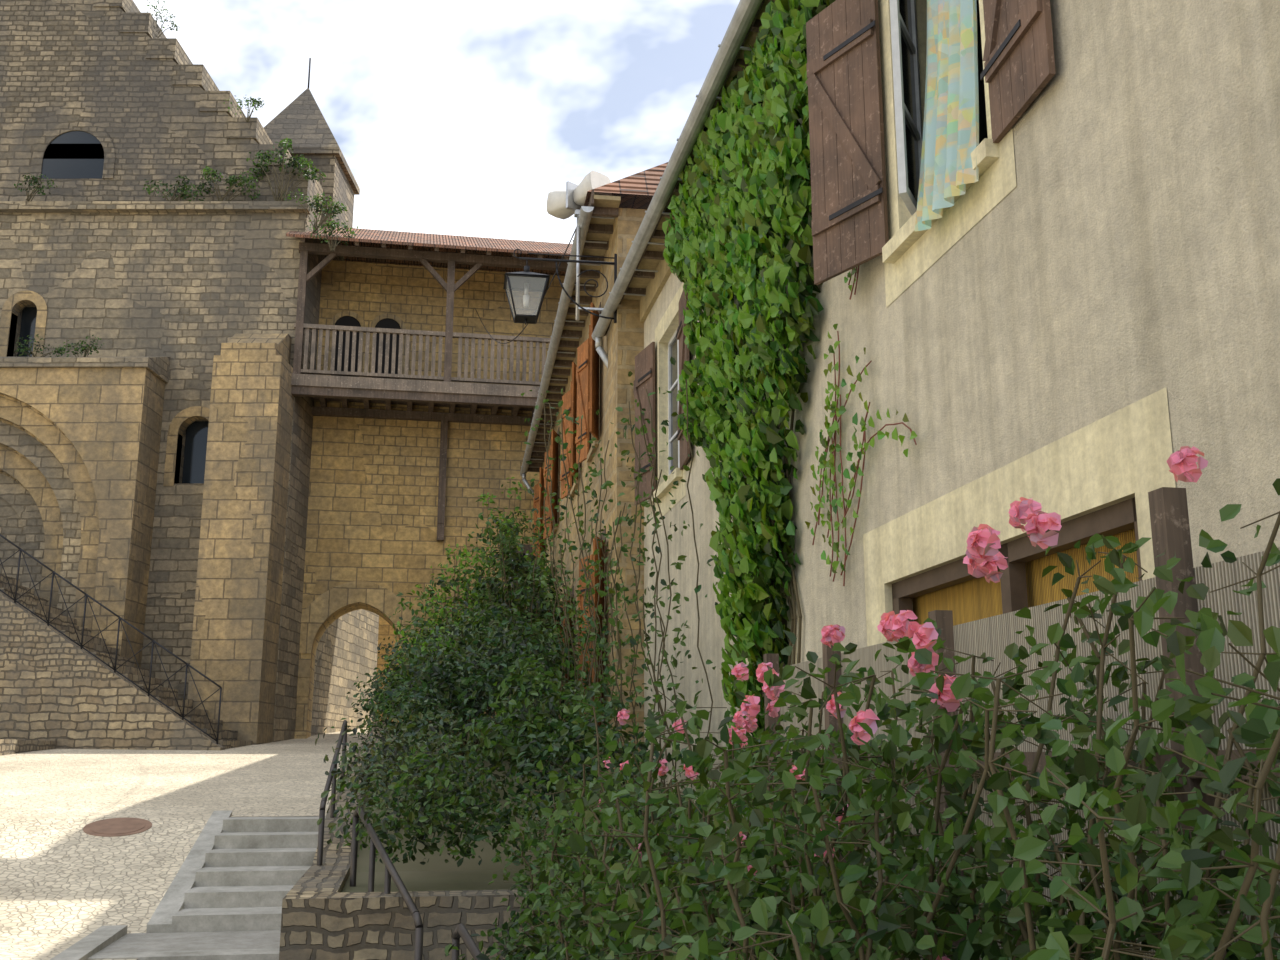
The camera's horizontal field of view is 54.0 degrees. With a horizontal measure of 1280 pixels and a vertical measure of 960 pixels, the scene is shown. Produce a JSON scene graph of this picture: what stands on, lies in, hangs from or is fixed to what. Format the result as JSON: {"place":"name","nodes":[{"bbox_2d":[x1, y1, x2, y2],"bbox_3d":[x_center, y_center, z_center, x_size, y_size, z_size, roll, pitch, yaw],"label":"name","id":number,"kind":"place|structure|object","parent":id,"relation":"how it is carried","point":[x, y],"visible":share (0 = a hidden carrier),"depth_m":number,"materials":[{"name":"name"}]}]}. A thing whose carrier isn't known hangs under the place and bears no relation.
{"place":"outdoors","nodes":[
{"label":"outdoors","id":0,"kind":"place"},
{"bbox_2d":[0,728,368,959],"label":"street","id":1,"kind":"structure","parent":0,"point":[66,881],"depth_m":12.83,"materials":[{"name":"beige stone"}]},
{"bbox_2d":[0,739,56,755],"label":"parvis platform","id":2,"kind":"structure","parent":1,"relation":"on","point":[9,746],"depth_m":21.58,"materials":[{"name":"beige stone"}]},
{"bbox_2d":[83,817,151,836],"bbox_3d":[-5.057,3.374,12.155,0.620,0.180,0.611,2,-13,-10],"label":"manhole cover","id":3,"kind":"object","parent":1,"relation":"on","point":[117,827],"visible":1,"depth_m":12.13,"materials":[{"name":"orange metal"}]},
{"bbox_2d":[0,534,252,749],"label":"church stairs","id":4,"kind":"structure","parent":1,"relation":"on","point":[67,682],"depth_m":23.05,"materials":[{"name":"beige stone"}]},
{"bbox_2d":[50,811,231,959],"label":"street kerb","id":5,"kind":"structure","parent":1,"relation":"on","point":[171,904],"depth_m":10.04,"materials":[{"name":"stone"}]},
{"bbox_2d":[0,0,378,744],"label":"church facade","id":6,"kind":"structure","parent":1,"relation":"on","point":[154,464],"depth_m":27.87,"materials":[{"name":"beige stone"}]},
{"bbox_2d":[14,0,359,356],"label":"wall plants","id":7,"kind":"object","parent":6,"relation":"on","point":[267,157],"depth_m":28.45,"materials":[{"name":"green plant"}]},
{"bbox_2d":[374,616,400,722],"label":"courtyard wall","id":8,"kind":"structure","parent":1,"relation":"on","point":[386,630],"depth_m":40.85,"materials":[{"name":"stone"}]},
{"bbox_2d":[294,260,564,738],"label":"gatehouse wall","id":9,"kind":"structure","parent":1,"relation":"on","point":[374,545],"depth_m":29.28,"materials":[{"name":"stone"}]},
{"bbox_2d":[286,227,572,275],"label":"tiled roof","id":10,"kind":"structure","parent":9,"relation":"on","point":[430,242],"depth_m":30.30,"materials":[{"name":"tile"}]},
{"bbox_2d":[291,237,567,540],"bbox_3d":[-2.452,-2.241,29.811,11.028,7.478,3.738,2,-13,-10],"label":"timber gallery","id":11,"kind":"object","parent":9,"relation":"attached to","point":[345,389],"visible":0.46,"depth_m":28.19,"materials":[{"name":"brown wood"}]},
{"bbox_2d":[341,724,679,892],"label":"planter soil","id":12,"kind":"structure","parent":1,"relation":"on","point":[436,872],"depth_m":10.21,"materials":[{"name":"brown soil"}]},
{"bbox_2d":[382,477,559,745],"bbox_3d":[-2.459,1.759,19.447,1.988,4.900,8.744,-1,-13,3],"label":"shrub","id":13,"kind":"object","parent":12,"relation":"on","point":[465,585],"visible":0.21,"depth_m":18.53,"materials":[{"name":"green plant"}]},
{"bbox_2d":[315,601,691,865],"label":"bed shrubs","id":14,"kind":"object","parent":12,"relation":"on","point":[441,681],"depth_m":11.10,"materials":[{"name":"green plant"}]},
{"bbox_2d":[328,506,683,866],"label":"shrub leaves","id":15,"kind":"object","parent":12,"relation":"on","point":[500,751],"visible":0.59,"depth_m":10.11,"materials":[{"name":"green plant"}]},
{"bbox_2d":[505,357,726,826],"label":"climbing vines","id":16,"kind":"object","parent":12,"relation":"on","point":[593,637],"visible":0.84,"depth_m":11.52,"materials":[{"name":"green plant"}]},
{"bbox_2d":[133,0,739,243],"label":"sky","id":17,"kind":"structure","parent":0,"point":[447,117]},
{"label":"ground","id":18,"kind":"structure","parent":0,"visible":0},
{"bbox_2d":[87,816,325,959],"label":"concrete steps","id":19,"kind":"structure","parent":18,"relation":"on","point":[250,874],"depth_m":10.20,"materials":[{"name":"grey concrete"}]},
{"bbox_2d":[317,720,346,865],"bbox_3d":[-2.806,3.010,11.474,0.046,1.690,3.272,2,-13,-10],"label":"handrail","id":20,"kind":"object","parent":19,"relation":"on","point":[330,778],"visible":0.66,"depth_m":10.81,"materials":[{"name":"metal"}]},
{"bbox_2d":[350,806,423,959],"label":"handrail","id":21,"kind":"object","parent":18,"relation":"on","point":[390,869],"visible":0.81,"depth_m":7.94,"materials":[{"name":"metal"}]},
{"bbox_2d":[279,721,563,959],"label":"stone retaining wall","id":22,"kind":"structure","parent":18,"relation":"on","point":[323,917],"depth_m":7.58,"materials":[{"name":"beige stone"}]},
{"bbox_2d":[503,162,667,782],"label":"house","id":23,"kind":"structure","parent":18,"relation":"on","point":[606,212],"depth_m":15.60,"materials":[{"name":"beige paint"}]},
{"bbox_2d":[475,226,576,343],"bbox_3d":[-2.368,-3.647,22.864,0.014,4.234,14.746,3,-13,-12],"label":"overhead cable","id":24,"kind":"object","parent":23,"relation":"attached to","point":[539,303],"visible":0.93,"depth_m":18.71,"materials":[{"name":"metal"}]},
{"bbox_2d":[592,0,1279,834],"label":"rendered house","id":25,"kind":"structure","parent":18,"relation":"on","point":[1050,228],"depth_m":5.70,"materials":[{"name":"paint"}]},
{"bbox_2d":[662,0,835,844],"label":"ivy on house","id":26,"kind":"object","parent":25,"relation":"attached to","point":[752,155],"visible":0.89,"depth_m":8.96,"materials":[{"name":"green plant"}]},
{"bbox_2d":[805,265,916,585],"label":"creeper shoots","id":27,"kind":"object","parent":25,"relation":"attached to","point":[836,412],"visible":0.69,"depth_m":7.67,"materials":[{"name":"green plant"}]},
{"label":"lower terrace paving","id":28,"kind":"structure","parent":0,"visible":0},
{"bbox_2d":[451,924,480,959],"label":"handrail","id":29,"kind":"object","parent":28,"relation":"on","point":[461,931],"visible":1,"depth_m":6.38,"materials":[{"name":"metal"}]},
{"bbox_2d":[441,894,656,959],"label":"plants","id":30,"kind":"object","parent":28,"relation":"on","point":[551,954],"visible":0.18,"depth_m":6.27,"materials":[{"name":"green plant"}]},
{"bbox_2d":[480,478,1279,959],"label":"rose bush","id":31,"kind":"object","parent":28,"relation":"on","point":[692,888],"visible":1,"depth_m":2.86,"materials":[{"name":"green plant"}]},
{"bbox_2d":[598,446,1207,959],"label":"pink roses","id":32,"kind":"object","parent":31,"relation":"on","point":[984,558],"visible":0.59,"depth_m":3.10,"materials":[{"name":"pink plant"}]},
{"bbox_2d":[763,487,1279,959],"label":"wooden fence","id":33,"kind":"object","parent":28,"relation":"on","point":[994,636],"visible":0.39,"depth_m":3.72,"materials":[{"name":"grey wood"}]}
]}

